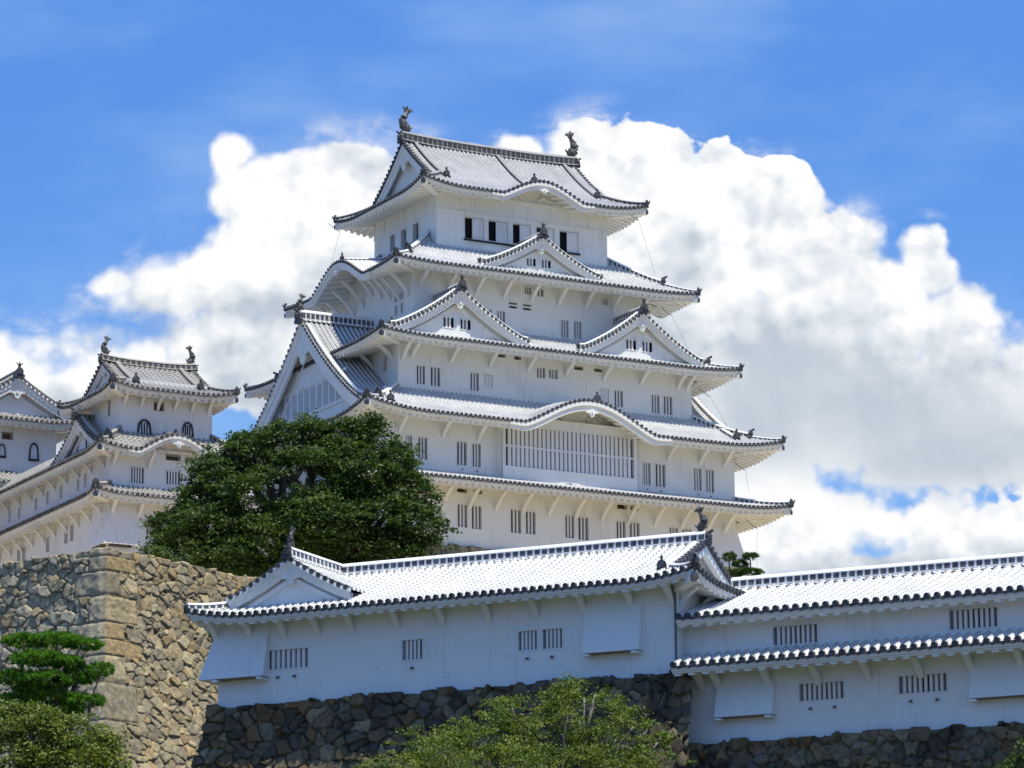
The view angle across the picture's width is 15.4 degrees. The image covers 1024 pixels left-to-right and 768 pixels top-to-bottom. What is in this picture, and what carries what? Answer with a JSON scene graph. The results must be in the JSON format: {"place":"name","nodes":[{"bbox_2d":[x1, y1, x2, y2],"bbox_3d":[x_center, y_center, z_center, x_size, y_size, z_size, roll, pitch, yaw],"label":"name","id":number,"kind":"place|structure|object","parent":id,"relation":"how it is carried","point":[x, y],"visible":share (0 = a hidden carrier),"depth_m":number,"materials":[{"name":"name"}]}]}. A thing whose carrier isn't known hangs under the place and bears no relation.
{"place":"outdoors","nodes":[
{"label":"outdoors","id":0,"kind":"place"},
{"bbox_2d":[0,0,1023,576],"label":"sky","id":1,"kind":"structure","parent":0,"point":[840,183],"materials":[{"name":"blue"}]},
{"bbox_3d":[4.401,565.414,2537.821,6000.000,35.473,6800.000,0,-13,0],"label":"castle hill ground","id":2,"kind":"structure","parent":0,"visible":0},
{"bbox_2d":[0,629,115,767],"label":"pine tree","id":3,"kind":"object","parent":2,"relation":"on","point":[29,683],"visible":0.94,"depth_m":150.84,"materials":[{"name":"green plant"}]},
{"bbox_2d":[0,699,135,767],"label":"bush","id":4,"kind":"object","parent":2,"relation":"on","point":[63,751],"visible":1,"depth_m":140.73,"materials":[{"name":"green plant"}]},
{"bbox_2d":[0,548,258,767],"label":"stone bastion","id":5,"kind":"object","parent":2,"relation":"on","point":[127,608],"visible":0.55,"depth_m":188.43,"materials":[{"name":"beige stone"}]},
{"bbox_2d":[132,544,181,561],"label":"shrub","id":6,"kind":"object","parent":2,"relation":"on","point":[156,552],"visible":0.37,"depth_m":198.71,"materials":[{"name":"green plant"}]},
{"bbox_2d":[136,408,462,576],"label":"broadleaf tree","id":7,"kind":"object","parent":2,"relation":"on","point":[345,495],"visible":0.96,"depth_m":212.02,"materials":[{"name":"green plant"}]},
{"bbox_2d":[191,669,692,767],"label":"turret stone base","id":8,"kind":"object","parent":2,"relation":"on","point":[344,732],"visible":0.66,"depth_m":155.73,"materials":[{"name":"grey stone"}]},
{"bbox_2d":[182,506,744,707],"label":"gate turret","id":9,"kind":"object","parent":8,"relation":"on","point":[295,624],"visible":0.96,"depth_m":156.65,"materials":[{"name":"white paint"}]},
{"bbox_2d":[269,646,308,670],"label":"window","id":10,"kind":"structure","parent":9,"relation":"in","point":[288,659],"depth_m":158.98,"materials":[{"name":"white paint"}]},
{"bbox_2d":[401,637,423,661],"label":"window","id":11,"kind":"structure","parent":9,"relation":"in","point":[414,650],"depth_m":156.60,"materials":[{"name":"white paint"}]},
{"bbox_2d":[517,629,537,651],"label":"window","id":12,"kind":"structure","parent":9,"relation":"in","point":[528,640],"depth_m":154.43,"materials":[{"name":"white paint"}]},
{"bbox_2d":[541,627,563,650],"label":"window","id":13,"kind":"structure","parent":9,"relation":"in","point":[554,638],"depth_m":153.94,"materials":[{"name":"white paint"}]},
{"bbox_2d":[353,672,696,767],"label":"maple bush","id":14,"kind":"object","parent":2,"relation":"on","point":[521,745],"visible":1,"depth_m":138.62,"materials":[{"name":"green plant"}]},
{"bbox_2d":[338,543,741,576],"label":"keep stone base","id":15,"kind":"object","parent":2,"relation":"on","point":[466,549],"visible":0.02,"depth_m":252.92,"materials":[{"name":"grey stone"}]},
{"bbox_2d":[243,106,794,569],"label":"castle keep","id":16,"kind":"structure","parent":15,"relation":"on","point":[505,348],"depth_m":262.71,"materials":[{"name":"white paint"}]},
{"bbox_2d":[401,227,406,246],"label":"window","id":17,"kind":"structure","parent":16,"relation":"in","point":[406,227],"depth_m":268.67,"materials":[{"name":"white paint"}]},
{"bbox_2d":[405,434,412,449],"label":"window","id":18,"kind":"structure","parent":16,"relation":"in","point":[407,439],"depth_m":253.38,"materials":[{"name":"white paint"}]},
{"bbox_2d":[412,221,418,240],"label":"window","id":19,"kind":"structure","parent":16,"relation":"in","point":[418,221],"depth_m":267.16,"materials":[{"name":"white paint"}]},
{"bbox_2d":[416,364,425,385],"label":"window","id":20,"kind":"structure","parent":16,"relation":"in","point":[419,370],"depth_m":257.18,"materials":[{"name":"white paint"}]},
{"bbox_2d":[417,436,427,460],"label":"window","id":21,"kind":"structure","parent":16,"relation":"in","point":[419,440],"depth_m":253.75,"materials":[{"name":"white paint"}]},
{"bbox_2d":[430,366,440,387],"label":"window","id":22,"kind":"structure","parent":16,"relation":"in","point":[433,372],"depth_m":257.74,"materials":[{"name":"white paint"}]},
{"bbox_2d":[457,488,466,492],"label":"window","id":23,"kind":"structure","parent":16,"relation":"in","point":[461,490],"depth_m":254.74,"materials":[{"name":"black"}]},
{"bbox_2d":[456,440,467,466],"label":"window","id":24,"kind":"structure","parent":16,"relation":"in","point":[460,450],"depth_m":255.11,"materials":[{"name":"white paint"}]},
{"bbox_2d":[457,503,467,528],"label":"window","id":25,"kind":"structure","parent":16,"relation":"in","point":[460,508],"depth_m":254.18,"materials":[{"name":"white paint"}]},
{"bbox_2d":[469,371,479,391],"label":"window","id":26,"kind":"structure","parent":16,"relation":"in","point":[473,376],"depth_m":259.13,"materials":[{"name":"white paint"}]},
{"bbox_2d":[464,216,484,240],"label":"window","id":27,"kind":"structure","parent":16,"relation":"in","point":[473,228],"depth_m":265.66,"materials":[{"name":"white paint"}]},
{"bbox_2d":[471,442,481,468],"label":"window","id":28,"kind":"structure","parent":16,"relation":"in","point":[474,446],"depth_m":255.61,"materials":[{"name":"white paint"}]},
{"bbox_2d":[471,505,482,530],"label":"window","id":29,"kind":"structure","parent":16,"relation":"in","point":[475,510],"depth_m":254.68,"materials":[{"name":"white paint"}]},
{"bbox_2d":[483,373,493,387],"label":"window","id":30,"kind":"structure","parent":16,"relation":"in","point":[487,379],"depth_m":259.64,"materials":[{"name":"white paint"}]},
{"bbox_2d":[488,219,508,243],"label":"window","id":31,"kind":"structure","parent":16,"relation":"in","point":[497,231],"depth_m":266.57,"materials":[{"name":"white paint"}]},
{"bbox_2d":[497,310,505,323],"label":"window","id":32,"kind":"structure","parent":16,"relation":"in","point":[499,315],"depth_m":263.66,"materials":[{"name":"white paint"}]},
{"bbox_2d":[508,301,517,309],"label":"window","id":33,"kind":"structure","parent":16,"relation":"in","point":[509,307],"depth_m":264.31,"materials":[{"name":"white paint"}]},
{"bbox_2d":[510,508,521,534],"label":"window","id":34,"kind":"structure","parent":16,"relation":"in","point":[514,515],"depth_m":256.11,"materials":[{"name":"white paint"}]},
{"bbox_2d":[512,223,531,244],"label":"window","id":35,"kind":"structure","parent":16,"relation":"in","point":[520,232],"depth_m":267.49,"materials":[{"name":"white paint"}]},
{"bbox_2d":[522,303,531,311],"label":"window","id":36,"kind":"structure","parent":16,"relation":"in","point":[523,309],"depth_m":264.82,"materials":[{"name":"white paint"}]},
{"bbox_2d":[524,286,531,294],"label":"window","id":37,"kind":"structure","parent":16,"relation":"in","point":[526,291],"depth_m":265.08,"materials":[{"name":"white paint"}]},
{"bbox_2d":[525,510,536,535],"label":"window","id":38,"kind":"structure","parent":16,"relation":"in","point":[529,514],"depth_m":256.61,"materials":[{"name":"white paint"}]},
{"bbox_2d":[534,288,543,297],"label":"window","id":39,"kind":"structure","parent":16,"relation":"in","point":[539,292],"depth_m":265.54,"materials":[{"name":"white paint"}]},
{"bbox_2d":[536,367,545,379],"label":"window","id":40,"kind":"structure","parent":16,"relation":"in","point":[539,372],"depth_m":261.87,"materials":[{"name":"white paint"}]},
{"bbox_2d":[536,226,554,243],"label":"window","id":41,"kind":"structure","parent":16,"relation":"in","point":[551,232],"depth_m":268.53,"materials":[{"name":"white paint"}]},
{"bbox_2d":[548,368,558,379],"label":"window","id":42,"kind":"structure","parent":16,"relation":"in","point":[551,374],"depth_m":262.31,"materials":[{"name":"white paint"}]},
{"bbox_2d":[561,319,568,338],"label":"window","id":43,"kind":"structure","parent":16,"relation":"in","point":[563,322],"depth_m":265.92,"materials":[{"name":"white paint"}]},
{"bbox_2d":[559,230,578,252],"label":"window","id":44,"kind":"structure","parent":16,"relation":"in","point":[568,241],"depth_m":269.32,"materials":[{"name":"white paint"}]},
{"bbox_2d":[564,514,574,538],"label":"window","id":45,"kind":"structure","parent":16,"relation":"in","point":[567,519],"depth_m":258.06,"materials":[{"name":"white paint"}]},
{"bbox_2d":[504,427,634,479],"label":"grille window","id":46,"kind":"structure","parent":16,"relation":"in","point":[546,449],"depth_m":258.50,"materials":[{"name":"white paint"}]},
{"bbox_2d":[573,320,581,339],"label":"window","id":47,"kind":"structure","parent":16,"relation":"in","point":[576,325],"depth_m":266.44,"materials":[{"name":"white paint"}]},
{"bbox_2d":[577,516,589,540],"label":"window","id":48,"kind":"structure","parent":16,"relation":"in","point":[581,522],"depth_m":258.56,"materials":[{"name":"white paint"}]},
{"bbox_2d":[599,387,609,404],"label":"window","id":49,"kind":"structure","parent":16,"relation":"in","point":[603,392],"depth_m":263.98,"materials":[{"name":"white paint"}]},
{"bbox_2d":[602,298,607,305],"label":"window","id":50,"kind":"structure","parent":16,"relation":"in","point":[603,301],"depth_m":268.01,"materials":[{"name":"white paint"}]},
{"bbox_2d":[614,389,623,407],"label":"window","id":51,"kind":"structure","parent":16,"relation":"in","point":[617,394],"depth_m":264.50,"materials":[{"name":"white paint"}]},
{"bbox_2d":[615,520,626,538],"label":"window","id":52,"kind":"structure","parent":16,"relation":"in","point":[619,525],"depth_m":260.02,"materials":[{"name":"white paint"}]},
{"bbox_2d":[617,505,626,509],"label":"window","id":53,"kind":"structure","parent":16,"relation":"in","point":[618,506],"depth_m":260.59,"materials":[{"name":"black"}]},
{"bbox_2d":[629,521,640,537],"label":"window","id":54,"kind":"structure","parent":16,"relation":"in","point":[633,526],"depth_m":260.53,"materials":[{"name":"white paint"}]},
{"bbox_2d":[642,462,651,485],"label":"window","id":55,"kind":"structure","parent":16,"relation":"in","point":[644,466],"depth_m":261.93,"materials":[{"name":"white paint"}]},
{"bbox_2d":[651,394,660,414],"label":"window","id":56,"kind":"structure","parent":16,"relation":"in","point":[653,398],"depth_m":265.86,"materials":[{"name":"white paint"}]},
{"bbox_2d":[654,463,665,487],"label":"window","id":57,"kind":"structure","parent":16,"relation":"in","point":[658,468],"depth_m":262.44,"materials":[{"name":"white paint"}]},
{"bbox_2d":[663,395,672,415],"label":"window","id":58,"kind":"structure","parent":16,"relation":"in","point":[666,400],"depth_m":266.38,"materials":[{"name":"white paint"}]},
{"bbox_2d":[669,526,678,533],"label":"window","id":59,"kind":"structure","parent":16,"relation":"in","point":[672,530],"depth_m":262.06,"materials":[{"name":"white paint"}]},
{"bbox_2d":[681,528,691,532],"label":"window","id":60,"kind":"structure","parent":16,"relation":"in","point":[685,529],"depth_m":262.57,"materials":[{"name":"white paint"}]},
{"bbox_2d":[693,467,702,491],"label":"window","id":61,"kind":"structure","parent":16,"relation":"in","point":[695,471],"depth_m":263.85,"materials":[{"name":"white paint"}]},
{"bbox_2d":[705,469,714,493],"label":"window","id":62,"kind":"structure","parent":16,"relation":"in","point":[708,474],"depth_m":264.31,"materials":[{"name":"white paint"}]},
{"bbox_2d":[721,550,764,576],"bbox_3d":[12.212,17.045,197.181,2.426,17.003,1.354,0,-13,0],"label":"pine tree","id":63,"kind":"object","parent":2,"relation":"on","point":[743,569],"visible":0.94,"depth_m":198.81,"materials":[{"name":"green plant"}]},
{"bbox_2d":[686,721,1023,767],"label":"gallery stone base","id":64,"kind":"object","parent":2,"relation":"on","point":[957,746],"visible":0.94,"depth_m":147.50,"materials":[{"name":"grey stone"}]},
{"bbox_2d":[670,552,1023,744],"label":"corner gallery","id":65,"kind":"object","parent":64,"relation":"on","point":[935,644],"visible":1,"depth_m":149.12,"materials":[{"name":"white paint"}]},
{"bbox_2d":[772,622,818,646],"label":"window","id":66,"kind":"structure","parent":65,"relation":"in","point":[804,634],"depth_m":150.38,"materials":[{"name":"white paint"}]},
{"bbox_2d":[798,680,844,702],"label":"window","id":67,"kind":"structure","parent":65,"relation":"in","point":[835,690],"depth_m":149.43,"materials":[{"name":"white paint"}]},
{"bbox_2d":[897,672,947,694],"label":"window","id":68,"kind":"structure","parent":65,"relation":"in","point":[931,683],"depth_m":147.72,"materials":[{"name":"white paint"}]},
{"bbox_2d":[948,605,998,630],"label":"window","id":69,"kind":"structure","parent":65,"relation":"in","point":[965,619],"depth_m":147.36,"materials":[{"name":"white paint"}]},
{"bbox_2d":[988,737,1023,767],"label":"shrub","id":70,"kind":"object","parent":2,"relation":"on","point":[1011,763],"visible":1,"depth_m":136.21,"materials":[{"name":"green plant"}]},
{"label":"small keep stone base","id":71,"kind":"object","parent":2,"relation":"on","visible":0},
{"bbox_2d":[0,336,267,564],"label":"keep","id":72,"kind":"structure","parent":71,"relation":"on","point":[108,476],"depth_m":247.14,"materials":[{"name":"paint"}]},
{"bbox_2d":[8,510,11,523],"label":"window","id":73,"kind":"structure","parent":72,"relation":"in","point":[10,510],"depth_m":258.63,"materials":[{"name":"paint"}]},
{"bbox_2d":[22,546,25,560],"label":"window","id":74,"kind":"structure","parent":72,"relation":"in","point":[24,546],"depth_m":255.11,"materials":[{"name":"paint"}]},
{"bbox_2d":[34,497,37,510],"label":"window","id":75,"kind":"structure","parent":72,"relation":"in","point":[36,497],"depth_m":254.49,"materials":[{"name":"paint"}]},
{"bbox_2d":[0,362,73,487],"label":"turret","id":76,"kind":"object","parent":72,"relation":"attached to","point":[34,428],"visible":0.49,"depth_m":266.06,"materials":[{"name":"paint"}]},
{"bbox_2d":[0,443,5,457],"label":"bell window","id":77,"kind":"structure","parent":76,"relation":"in","point":[2,447],"depth_m":265.21,"materials":[{"name":"black paint"}]},
{"bbox_2d":[2,432,12,439],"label":"window","id":78,"kind":"structure","parent":76,"relation":"in","point":[4,436],"depth_m":265.86,"materials":[{"name":"black"}]},
{"bbox_2d":[28,442,38,461],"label":"bell window","id":79,"kind":"structure","parent":76,"relation":"in","point":[33,451],"depth_m":266.38,"materials":[{"name":"black paint"}]},
{"bbox_2d":[45,536,49,552],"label":"window","id":80,"kind":"structure","parent":72,"relation":"in","point":[48,536],"depth_m":251.22,"materials":[{"name":"paint"}]},
{"bbox_2d":[59,485,62,498],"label":"window","id":81,"kind":"structure","parent":72,"relation":"in","point":[62,485],"depth_m":250.79,"materials":[{"name":"paint"}]},
{"bbox_2d":[64,526,67,544],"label":"window","id":82,"kind":"structure","parent":72,"relation":"in","point":[66,526],"depth_m":248.72,"materials":[{"name":"paint"}]},
{"bbox_2d":[70,523,73,541],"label":"window","id":83,"kind":"structure","parent":72,"relation":"in","point":[73,523],"depth_m":247.69,"materials":[{"name":"paint"}]},
{"bbox_2d":[130,465,144,484],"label":"window","id":84,"kind":"structure","parent":72,"relation":"in","point":[135,473],"depth_m":244.59,"materials":[{"name":"paint"}]},
{"bbox_2d":[137,419,151,434],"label":"bell window","id":85,"kind":"structure","parent":72,"relation":"in","point":[144,425],"depth_m":246.54,"materials":[{"name":"black paint"}]},
{"bbox_2d":[154,402,163,410],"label":"window","id":86,"kind":"structure","parent":72,"relation":"in","point":[155,405],"depth_m":247.57,"materials":[{"name":"black"}]},
{"bbox_2d":[165,470,181,485],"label":"window","id":87,"kind":"structure","parent":72,"relation":"in","point":[171,478],"depth_m":245.76,"materials":[{"name":"paint"}]},
{"bbox_2d":[166,454,180,460],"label":"window","id":88,"kind":"structure","parent":72,"relation":"in","point":[170,458],"depth_m":246.18,"materials":[{"name":"black"}]},
{"bbox_2d":[182,422,193,437],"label":"bell window","id":89,"kind":"structure","parent":72,"relation":"in","point":[187,428],"depth_m":247.99,"materials":[{"name":"black paint"}]}
]}

